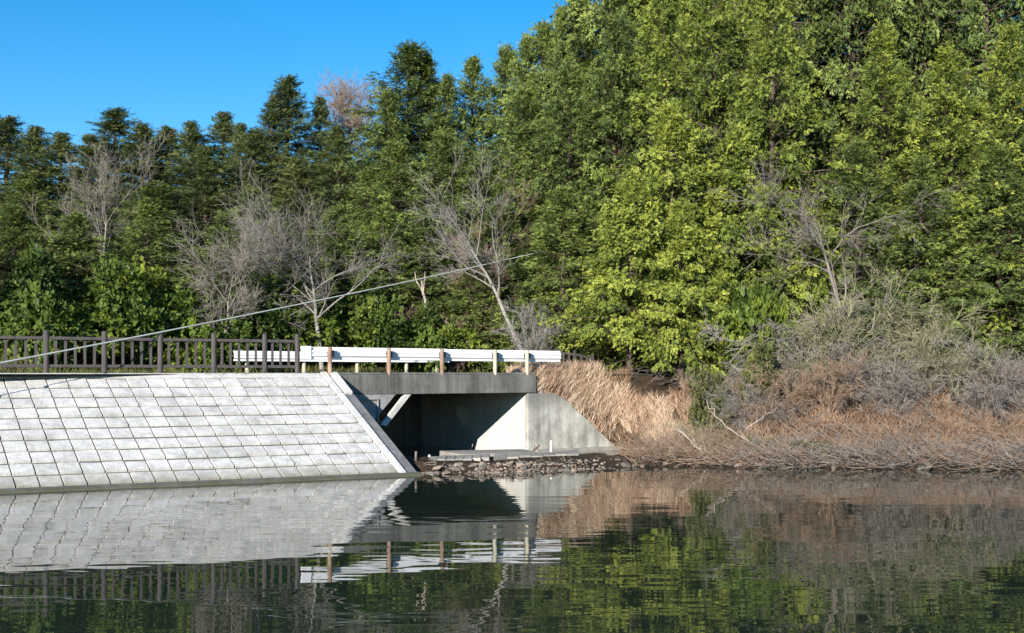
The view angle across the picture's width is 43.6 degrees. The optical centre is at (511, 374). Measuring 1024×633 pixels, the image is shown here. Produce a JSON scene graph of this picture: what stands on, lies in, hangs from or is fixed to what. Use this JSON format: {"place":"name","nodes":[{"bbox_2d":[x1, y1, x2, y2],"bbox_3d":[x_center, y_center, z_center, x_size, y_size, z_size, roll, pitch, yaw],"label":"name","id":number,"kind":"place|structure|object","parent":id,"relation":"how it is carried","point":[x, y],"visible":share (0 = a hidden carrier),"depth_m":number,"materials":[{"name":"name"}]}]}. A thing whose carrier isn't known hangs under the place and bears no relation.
{"place":"outdoors","nodes":[
{"label":"outdoors","id":0,"kind":"place"},
{"bbox_2d":[0,0,1020,217],"label":"sky","id":1,"kind":"structure","parent":0,"point":[63,62],"materials":[{"name":"blue"}]},
{"bbox_2d":[0,445,1023,632],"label":"water","id":2,"kind":"structure","parent":0,"point":[649,549],"depth_m":19.23,"materials":[{"name":"green liquid"}]},
{"bbox_2d":[0,166,1023,473],"bbox_3d":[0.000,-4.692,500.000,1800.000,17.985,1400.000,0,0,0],"label":"ground","id":3,"kind":"structure","parent":0,"point":[636,384],"depth_m":39.46,"materials":[{"name":"brown soil"}]},
{"bbox_2d":[0,114,64,247],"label":"cedar tree","id":4,"kind":"object","parent":3,"relation":"on","point":[8,129],"visible":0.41,"depth_m":63.57,"materials":[{"name":"green plant"}]},
{"bbox_2d":[0,240,71,369],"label":"evergreen shrub","id":5,"kind":"object","parent":3,"relation":"on","point":[35,284],"visible":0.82,"depth_m":41.16,"materials":[{"name":"green plant"}]},
{"bbox_2d":[0,178,89,298],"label":"cypress tree","id":6,"kind":"object","parent":3,"relation":"on","point":[28,187],"visible":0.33,"depth_m":54.80,"materials":[{"name":"green plant"}]},
{"bbox_2d":[0,203,108,362],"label":"cypress tree","id":7,"kind":"object","parent":3,"relation":"on","point":[9,213],"visible":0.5,"depth_m":42.78,"materials":[{"name":"green plant"}]},
{"bbox_2d":[0,124,113,242],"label":"cedar tree","id":8,"kind":"object","parent":3,"relation":"on","point":[31,142],"visible":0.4,"depth_m":61.52,"materials":[{"name":"green plant"}]},
{"bbox_2d":[1,131,120,255],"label":"cedar tree","id":9,"kind":"object","parent":3,"relation":"on","point":[60,146],"visible":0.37,"depth_m":61.51,"materials":[{"name":"green plant"}]},
{"bbox_2d":[20,133,130,259],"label":"cedar tree","id":10,"kind":"object","parent":3,"relation":"on","point":[88,150],"visible":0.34,"depth_m":61.67,"materials":[{"name":"green plant"}]},
{"bbox_2d":[19,296,132,370],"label":"evergreen shrub","id":11,"kind":"object","parent":3,"relation":"on","point":[81,328],"visible":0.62,"depth_m":41.99,"materials":[{"name":"green plant"}]},
{"bbox_2d":[0,210,152,362],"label":"cypress tree","id":12,"kind":"object","parent":3,"relation":"on","point":[76,222],"visible":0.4,"depth_m":44.07,"materials":[{"name":"green plant"}]},
{"bbox_2d":[8,186,175,293],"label":"cypress tree","id":13,"kind":"object","parent":3,"relation":"on","point":[80,208],"visible":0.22,"depth_m":55.50,"materials":[{"name":"green plant"}]},
{"bbox_2d":[7,111,182,275],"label":"bare tree","id":14,"kind":"object","parent":3,"relation":"on","point":[101,174],"visible":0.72,"depth_m":49.75,"materials":[{"name":"grey plant"}]},
{"bbox_2d":[78,255,171,369],"bbox_3d":[-13.456,-1.930,43.997,3.401,4.571,3.931,0,0,-13],"label":"evergreen shrub","id":15,"kind":"object","parent":3,"relation":"on","point":[103,294],"visible":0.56,"depth_m":43.13,"materials":[{"name":"green plant"}]},
{"bbox_2d":[69,120,203,256],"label":"cedar tree","id":16,"kind":"object","parent":3,"relation":"on","point":[144,131],"visible":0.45,"depth_m":61.61,"materials":[{"name":"green plant"}]},
{"bbox_2d":[76,106,199,226],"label":"cedar tree","id":17,"kind":"object","parent":3,"relation":"on","point":[113,126],"visible":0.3,"depth_m":64.54,"materials":[{"name":"green plant"}]},
{"bbox_2d":[75,201,217,361],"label":"cypress tree","id":18,"kind":"object","parent":3,"relation":"on","point":[146,213],"visible":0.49,"depth_m":45.75,"materials":[{"name":"green plant"}]},
{"bbox_2d":[0,330,299,372],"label":"slatted fence","id":19,"kind":"object","parent":3,"relation":"on","point":[104,366],"visible":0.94,"depth_m":36.70,"materials":[{"name":"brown wood"}]},
{"bbox_2d":[80,179,221,298],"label":"cypress tree","id":20,"kind":"object","parent":3,"relation":"on","point":[151,192],"visible":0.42,"depth_m":55.66,"materials":[{"name":"green plant"}]},
{"bbox_2d":[105,280,219,372],"bbox_3d":[-12.095,-1.382,44.897,4.188,3.775,4.676,0,0,1],"label":"evergreen shrub","id":21,"kind":"object","parent":3,"relation":"on","point":[202,333],"visible":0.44,"depth_m":44.23,"materials":[{"name":"green plant"}]},
{"bbox_2d":[124,119,247,263],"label":"cedar tree","id":22,"kind":"object","parent":3,"relation":"on","point":[190,137],"visible":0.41,"depth_m":61.64,"materials":[{"name":"green plant"}]},
{"bbox_2d":[155,144,251,285],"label":"cedar tree","id":23,"kind":"object","parent":3,"relation":"on","point":[205,185],"visible":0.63,"depth_m":57.61,"materials":[{"name":"green plant"}]},
{"bbox_2d":[149,284,262,368],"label":"evergreen shrub","id":24,"kind":"object","parent":3,"relation":"on","point":[174,297],"visible":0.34,"depth_m":44.50,"materials":[{"name":"green plant"}]},
{"bbox_2d":[0,372,423,492],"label":"revetment","id":25,"kind":"object","parent":3,"relation":"on","point":[72,432],"visible":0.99,"depth_m":33.94,"materials":[{"name":"concrete"}]},
{"bbox_2d":[161,216,282,371],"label":"bare tree","id":26,"kind":"object","parent":3,"relation":"on","point":[242,298],"visible":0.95,"depth_m":44.67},
{"bbox_2d":[164,211,293,352],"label":"cypress tree","id":27,"kind":"object","parent":3,"relation":"on","point":[220,222],"visible":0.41,"depth_m":46.70,"materials":[{"name":"green plant"}]},
{"bbox_2d":[167,185,315,307],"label":"cypress tree","id":28,"kind":"object","parent":3,"relation":"on","point":[247,201],"visible":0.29,"depth_m":53.58,"materials":[{"name":"green plant"}]},
{"bbox_2d":[197,125,318,260],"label":"cedar tree","id":29,"kind":"object","parent":3,"relation":"on","point":[254,148],"visible":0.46,"depth_m":59.69,"materials":[{"name":"green plant"}]},
{"bbox_2d":[227,264,300,362],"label":"evergreen shrub","id":30,"kind":"object","parent":3,"relation":"on","point":[263,318],"visible":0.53,"depth_m":45.98,"materials":[{"name":"green plant"}]},
{"bbox_2d":[194,190,345,371],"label":"bare tree","id":31,"kind":"object","parent":3,"relation":"on","point":[282,253],"visible":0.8,"depth_m":46.03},
{"bbox_2d":[245,95,307,230],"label":"cedar tree","id":32,"kind":"object","parent":3,"relation":"on","point":[270,115],"visible":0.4,"depth_m":64.75,"materials":[{"name":"green plant"}]},
{"bbox_2d":[220,216,344,350],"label":"cypress tree","id":33,"kind":"object","parent":3,"relation":"on","point":[295,291],"visible":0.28,"depth_m":48.11,"materials":[{"name":"green plant"}]},
{"bbox_2d":[221,73,351,234],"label":"cedar tree","id":34,"kind":"object","parent":3,"relation":"on","point":[285,89],"visible":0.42,"depth_m":65.61,"materials":[{"name":"green plant"}]},
{"bbox_2d":[214,157,374,288],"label":"cedar tree","id":35,"kind":"object","parent":3,"relation":"on","point":[300,172],"visible":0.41,"depth_m":56.66,"materials":[{"name":"green plant"}]},
{"bbox_2d":[164,155,426,372],"bbox_3d":[-7.769,-3.694,47.192,9.458,8.278,7.294,0,0,0],"label":"bare tree","id":36,"kind":"object","parent":3,"relation":"on","point":[316,317],"visible":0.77,"depth_m":46.83,"materials":[{"name":"grey plant"}]},
{"bbox_2d":[269,303,344,363],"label":"evergreen shrub","id":37,"kind":"object","parent":3,"relation":"on","point":[310,326],"visible":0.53,"depth_m":47.19,"materials":[{"name":"green plant"}]},
{"bbox_2d":[0,354,624,445],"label":"verge grass","id":38,"kind":"structure","parent":3,"relation":"on","point":[121,370],"depth_m":44.50,"materials":[{"name":"green plant"}]},
{"bbox_2d":[293,123,362,257],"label":"cedar tree","id":39,"kind":"object","parent":3,"relation":"on","point":[338,140],"visible":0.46,"depth_m":61.67,"materials":[{"name":"green plant"}]},
{"bbox_2d":[291,203,394,344],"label":"cypress tree","id":40,"kind":"object","parent":3,"relation":"on","point":[336,215],"visible":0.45,"depth_m":50.70,"materials":[{"name":"green plant"}]},
{"bbox_2d":[293,256,393,363],"bbox_3d":[-6.419,-2.276,49.687,4.051,4.528,4.523,0,0,4],"label":"evergreen shrub","id":41,"kind":"object","parent":3,"relation":"on","point":[355,299],"visible":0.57,"depth_m":48.90,"materials":[{"name":"green plant"}]},
{"bbox_2d":[310,67,386,186],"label":"bare tree","id":42,"kind":"object","parent":3,"relation":"on","point":[348,122],"visible":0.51,"depth_m":69.69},
{"bbox_2d":[329,84,431,238],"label":"cypress tree","id":43,"kind":"object","parent":3,"relation":"on","point":[387,98],"visible":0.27,"depth_m":60.15,"materials":[{"name":"green plant"}]},
{"bbox_2d":[352,313,417,371],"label":"evergreen shrub","id":44,"kind":"object","parent":3,"relation":"on","point":[397,341],"visible":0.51,"depth_m":48.43,"materials":[{"name":"green plant"}]},
{"bbox_2d":[332,203,449,321],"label":"cypress tree","id":45,"kind":"object","parent":3,"relation":"on","point":[383,216],"visible":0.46,"depth_m":52.12,"materials":[{"name":"green plant"}]},
{"bbox_2d":[320,139,464,313],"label":"cypress tree","id":46,"kind":"object","parent":3,"relation":"on","point":[397,152],"visible":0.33,"depth_m":55.56,"materials":[{"name":"green plant"}]},
{"bbox_2d":[310,38,499,284],"bbox_3d":[-5.187,-9.978,62.217,11.562,12.531,10.753,0,0,23],"label":"cypress tree","id":47,"kind":"object","parent":3,"relation":"on","point":[412,56],"visible":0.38,"depth_m":61.29,"materials":[{"name":"green plant"}]},
{"bbox_2d":[370,292,447,372],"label":"evergreen shrub","id":48,"kind":"object","parent":3,"relation":"on","point":[421,326],"visible":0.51,"depth_m":49.06,"materials":[{"name":"green plant"}]},
{"bbox_2d":[360,49,492,258],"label":"cypress tree","id":49,"kind":"object","parent":3,"relation":"on","point":[431,66],"visible":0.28,"depth_m":61.86,"materials":[{"name":"green plant"}]},
{"bbox_2d":[375,211,482,323],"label":"cypress tree","id":50,"kind":"object","parent":3,"relation":"on","point":[422,227],"visible":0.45,"depth_m":52.70,"materials":[{"name":"green plant"}]},
{"bbox_2d":[405,70,494,265],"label":"cypress tree","id":51,"kind":"object","parent":3,"relation":"on","point":[447,93],"visible":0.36,"depth_m":61.70,"materials":[{"name":"green plant"}]},
{"bbox_2d":[388,125,518,325],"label":"cypress tree","id":52,"kind":"object","parent":3,"relation":"on","point":[440,145],"visible":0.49,"depth_m":55.63,"materials":[{"name":"green plant"}]},
{"bbox_2d":[396,135,524,349],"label":"bare tree","id":53,"kind":"object","parent":3,"relation":"on","point":[486,275],"visible":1,"depth_m":49.62,"materials":[{"name":"grey plant"}]},
{"bbox_2d":[418,54,520,245],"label":"cypress tree","id":54,"kind":"object","parent":3,"relation":"on","point":[472,68],"visible":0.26,"depth_m":63.61,"materials":[{"name":"green plant"}]},
{"bbox_2d":[327,372,620,452],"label":"bridge","id":55,"kind":"structure","parent":3,"relation":"on","point":[486,411],"depth_m":44.61,"materials":[{"name":"concrete"}]},
{"bbox_2d":[300,346,560,374],"bbox_3d":[-2.264,-0.335,41.775,10.259,1.070,0.330,0,0,-38],"label":"guardrail","id":56,"kind":"object","parent":55,"relation":"on","point":[354,353],"visible":0.96,"depth_m":41.55,"materials":[{"name":"metal"}]},
{"bbox_2d":[432,250,527,372],"bbox_3d":[-1.546,-2.441,51.474,5.413,5.300,4.717,0,0,-20],"label":"evergreen shrub","id":57,"kind":"object","parent":3,"relation":"on","point":[463,301],"visible":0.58,"depth_m":50.99,"materials":[{"name":"green plant"}]},
{"bbox_2d":[439,170,537,340],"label":"bare tree","id":58,"kind":"object","parent":3,"relation":"on","point":[492,250],"visible":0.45,"depth_m":52.05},
{"bbox_2d":[455,41,539,278],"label":"cypress tree","id":59,"kind":"object","parent":3,"relation":"on","point":[502,69],"visible":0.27,"depth_m":63.53,"materials":[{"name":"green plant"}]},
{"bbox_2d":[441,181,570,362],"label":"cypress tree","id":60,"kind":"object","parent":3,"relation":"on","point":[496,188],"visible":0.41,"depth_m":53.17,"materials":[{"name":"green plant"}]},
{"bbox_2d":[436,85,594,313],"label":"cypress tree","id":61,"kind":"object","parent":3,"relation":"on","point":[522,101],"visible":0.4,"depth_m":55.59,"materials":[{"name":"green plant"}]},
{"bbox_2d":[471,29,561,281],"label":"cypress tree","id":62,"kind":"object","parent":3,"relation":"on","point":[525,44],"visible":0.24,"depth_m":62.22,"materials":[{"name":"green plant"}]},
{"bbox_2d":[464,18,589,240],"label":"cypress tree","id":63,"kind":"object","parent":3,"relation":"on","point":[542,42],"visible":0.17,"depth_m":62.54,"materials":[{"name":"green plant"}]},
{"bbox_2d":[489,296,570,362],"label":"bare shrub","id":64,"kind":"object","parent":3,"relation":"on","point":[533,341],"visible":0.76,"depth_m":48.02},
{"bbox_2d":[472,184,625,366],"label":"cypress tree","id":65,"kind":"object","parent":3,"relation":"on","point":[565,217],"visible":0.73,"depth_m":50.64,"materials":[{"name":"green plant"}]},
{"bbox_2d":[483,59,627,363],"bbox_3d":[2.454,-6.603,54.964,8.671,14.016,7.556,0,0,10],"label":"cypress tree","id":66,"kind":"object","parent":3,"relation":"on","point":[569,79],"visible":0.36,"depth_m":54.40,"materials":[{"name":"green plant"}]},
{"bbox_2d":[491,0,623,224],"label":"cypress tree","id":67,"kind":"object","parent":3,"relation":"on","point":[577,30],"visible":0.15,"depth_m":62.11,"materials":[{"name":"green plant"}]},
{"bbox_2d":[520,2,604,242],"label":"cypress tree","id":68,"kind":"object","parent":3,"relation":"on","point":[560,31],"visible":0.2,"depth_m":61.81,"materials":[{"name":"green plant"}]},
{"bbox_2d":[504,358,707,445],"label":"dry grass","id":69,"kind":"structure","parent":3,"relation":"on","point":[573,386],"depth_m":45.79,"materials":[{"name":"plant"}]},
{"bbox_2d":[526,4,687,371],"bbox_3d":[4.755,-7.635,55.271,9.959,16.377,7.902,0,0,2],"label":"cypress tree","id":70,"kind":"object","parent":3,"relation":"on","point":[616,33],"visible":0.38,"depth_m":54.40,"materials":[{"name":"green plant"}]},
{"bbox_2d":[519,0,703,246],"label":"cypress tree","id":71,"kind":"object","parent":3,"relation":"on","point":[609,4],"visible":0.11,"depth_m":61.17,"materials":[{"name":"green plant"}]},
{"bbox_2d":[537,166,720,375],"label":"cypress tree","id":72,"kind":"object","parent":3,"relation":"on","point":[609,282],"visible":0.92,"depth_m":47.09,"materials":[{"name":"green plant"}]},
{"bbox_2d":[580,100,751,379],"bbox_3d":[6.265,-4.732,48.904,7.286,11.618,7.395,0,0,-10],"label":"cypress tree","id":73,"kind":"object","parent":3,"relation":"on","point":[674,131],"visible":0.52,"depth_m":48.48,"materials":[{"name":"green plant"}]},
{"bbox_2d":[576,0,758,364],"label":"cypress tree","id":74,"kind":"object","parent":3,"relation":"on","point":[663,9],"visible":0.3,"depth_m":53.48,"materials":[{"name":"green plant"}]},
{"bbox_2d":[618,196,741,384],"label":"cypress tree","id":75,"kind":"object","parent":3,"relation":"on","point":[677,228],"visible":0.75,"depth_m":46.90,"materials":[{"name":"green plant"}]},
{"bbox_2d":[685,364,734,434],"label":"evergreen shrub","id":76,"kind":"object","parent":3,"relation":"on","point":[701,415],"visible":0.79,"depth_m":43.41,"materials":[{"name":"green plant"}]},
{"bbox_2d":[644,120,824,377],"bbox_3d":[8.680,-4.264,49.595,6.780,11.225,7.032,0,0,42],"label":"cypress tree","id":77,"kind":"object","parent":3,"relation":"on","point":[735,148],"visible":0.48,"depth_m":48.75,"materials":[{"name":"green plant"}]},
{"bbox_2d":[646,0,825,363],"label":"cypress tree","id":78,"kind":"object","parent":3,"relation":"on","point":[718,41],"visible":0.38,"depth_m":51.55,"materials":[{"name":"green plant"}]},
{"bbox_2d":[642,0,857,282],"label":"cypress tree","id":79,"kind":"object","parent":3,"relation":"on","point":[805,66],"visible":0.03,"depth_m":58.38,"materials":[{"name":"green plant"}]},
{"bbox_2d":[702,373,802,433],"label":"bare shrub","id":80,"kind":"object","parent":3,"relation":"on","point":[735,423],"visible":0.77,"depth_m":42.47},
{"bbox_2d":[712,276,794,376],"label":"evergreen shrub","id":81,"kind":"object","parent":3,"relation":"on","point":[749,307],"visible":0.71,"depth_m":46.33,"materials":[{"name":"green plant"}]},
{"bbox_2d":[738,336,781,403],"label":"evergreen shrub","id":82,"kind":"object","parent":3,"relation":"on","point":[760,349],"visible":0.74,"depth_m":43.63,"materials":[{"name":"green plant"}]},
{"bbox_2d":[669,0,880,359],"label":"cypress tree","id":83,"kind":"object","parent":3,"relation":"on","point":[773,121],"visible":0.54,"depth_m":50.23,"materials":[{"name":"green plant"}]},
{"bbox_2d":[741,360,831,426],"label":"bare shrub","id":84,"kind":"object","parent":3,"relation":"on","point":[794,398],"visible":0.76,"depth_m":42.61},
{"bbox_2d":[708,0,869,338],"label":"cedar tree","id":85,"kind":"object","parent":3,"relation":"on","point":[802,4],"visible":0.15,"depth_m":59.06,"materials":[{"name":"green plant"}]},
{"bbox_2d":[592,366,1023,464],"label":"bracken","id":86,"kind":"object","parent":3,"relation":"on","point":[955,412],"visible":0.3,"depth_m":42.13,"materials":[{"name":"plant"}]},
{"bbox_2d":[594,396,1023,472],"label":"brushwood","id":87,"kind":"object","parent":3,"relation":"on","point":[638,453],"visible":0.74,"depth_m":38.07,"materials":[{"name":"plant"}]},
{"bbox_2d":[741,153,881,360],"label":"cypress tree","id":88,"kind":"object","parent":3,"relation":"on","point":[796,184],"visible":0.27,"depth_m":50.16,"materials":[{"name":"green plant"}]},
{"bbox_2d":[763,312,870,398],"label":"bare shrub","id":89,"kind":"object","parent":3,"relation":"on","point":[804,363],"visible":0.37,"depth_m":45.06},
{"bbox_2d":[615,341,1023,455],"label":"bramble stems","id":90,"kind":"object","parent":3,"relation":"on","point":[851,425],"visible":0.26,"depth_m":42.70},
{"bbox_2d":[696,286,943,410],"bbox_3d":[11.185,-0.303,46.585,8.386,5.950,9.114,0,0,31],"label":"bare shrub","id":91,"kind":"object","parent":3,"relation":"on","point":[783,366],"visible":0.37,"depth_m":45.26,"materials":[{"name":"plant"}]},
{"bbox_2d":[794,349,872,419],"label":"bare shrub","id":92,"kind":"object","parent":3,"relation":"on","point":[834,391],"visible":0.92,"depth_m":42.24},
{"bbox_2d":[705,154,968,366],"bbox_3d":[11.682,-3.866,47.542,9.094,8.757,7.946,0,0,-42],"label":"bare tree","id":93,"kind":"object","parent":3,"relation":"on","point":[826,261],"visible":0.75,"depth_m":47.48,"materials":[{"name":"plant"}]},
{"bbox_2d":[734,254,959,403],"bbox_3d":[11.895,-1.196,45.826,8.285,5.962,6.298,0,0,-3],"label":"bare shrub","id":94,"kind":"object","parent":3,"relation":"on","point":[839,327],"visible":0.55,"depth_m":45.59,"materials":[{"name":"plant"}]},
{"bbox_2d":[699,411,1023,471],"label":"grey brushwood","id":95,"kind":"object","parent":3,"relation":"on","point":[883,457],"visible":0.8,"depth_m":36.98,"materials":[{"name":"plant"}]},
{"bbox_2d":[761,0,985,355],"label":"cypress tree","id":96,"kind":"object","parent":3,"relation":"on","point":[852,12],"visible":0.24,"depth_m":58.60,"materials":[{"name":"green plant"}]},
{"bbox_2d":[791,136,959,369],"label":"cypress tree","id":97,"kind":"object","parent":3,"relation":"on","point":[857,154],"visible":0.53,"depth_m":49.53,"materials":[{"name":"green plant"}]},
{"bbox_2d":[825,337,944,426],"bbox_3d":[12.551,0.497,43.521,3.852,3.596,6.044,0,0,14],"label":"bare shrub","id":98,"kind":"object","parent":3,"relation":"on","point":[887,385],"visible":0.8,"depth_m":42.40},
{"bbox_2d":[789,17,992,364],"bbox_3d":[15.345,-7.058,52.965,8.913,15.527,7.766,0,0,14],"label":"cypress tree","id":99,"kind":"object","parent":3,"relation":"on","point":[883,40],"visible":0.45,"depth_m":52.50,"materials":[{"name":"green plant"}]},
{"bbox_2d":[808,0,1023,329],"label":"deciduous tree","id":100,"kind":"object","parent":3,"relation":"on","point":[927,24],"visible":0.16,"depth_m":58.77,"materials":[{"name":"green plant"}]},
{"bbox_2d":[827,154,1006,367],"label":"cypress tree","id":101,"kind":"object","parent":3,"relation":"on","point":[921,167],"visible":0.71,"depth_m":49.30,"materials":[{"name":"green plant"}]},
{"bbox_2d":[861,40,1023,367],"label":"cypress tree","id":102,"kind":"object","parent":3,"relation":"on","point":[946,67],"visible":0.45,"depth_m":51.33,"materials":[{"name":"green plant"}]},
{"bbox_2d":[870,297,1020,399],"bbox_3d":[15.301,-0.804,45.401,5.317,4.006,6.717,0,0,-5],"label":"bare shrub","id":103,"kind":"object","parent":3,"relation":"on","point":[957,370],"visible":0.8,"depth_m":44.47,"materials":[{"name":"plant"}]},
{"bbox_2d":[901,330,1023,429],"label":"bare shrub","id":104,"kind":"object","parent":3,"relation":"on","point":[1003,387],"visible":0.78,"depth_m":42.39,"materials":[{"name":"plant"}]},
{"bbox_2d":[905,0,1023,367],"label":"cypress tree","id":105,"kind":"object","parent":3,"relation":"on","point":[981,38],"visible":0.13,"depth_m":58.84,"materials":[{"name":"green plant"}]},
{"bbox_2d":[909,142,1023,368],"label":"cypress tree","id":106,"kind":"object","parent":3,"relation":"on","point":[1001,296],"visible":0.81,"depth_m":49.36,"materials":[{"name":"green plant"}]},
{"bbox_2d":[917,17,1023,365],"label":"cypress tree","id":107,"kind":"object","parent":3,"relation":"on","point":[1010,55],"visible":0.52,"depth_m":51.48,"materials":[{"name":"green plant"}]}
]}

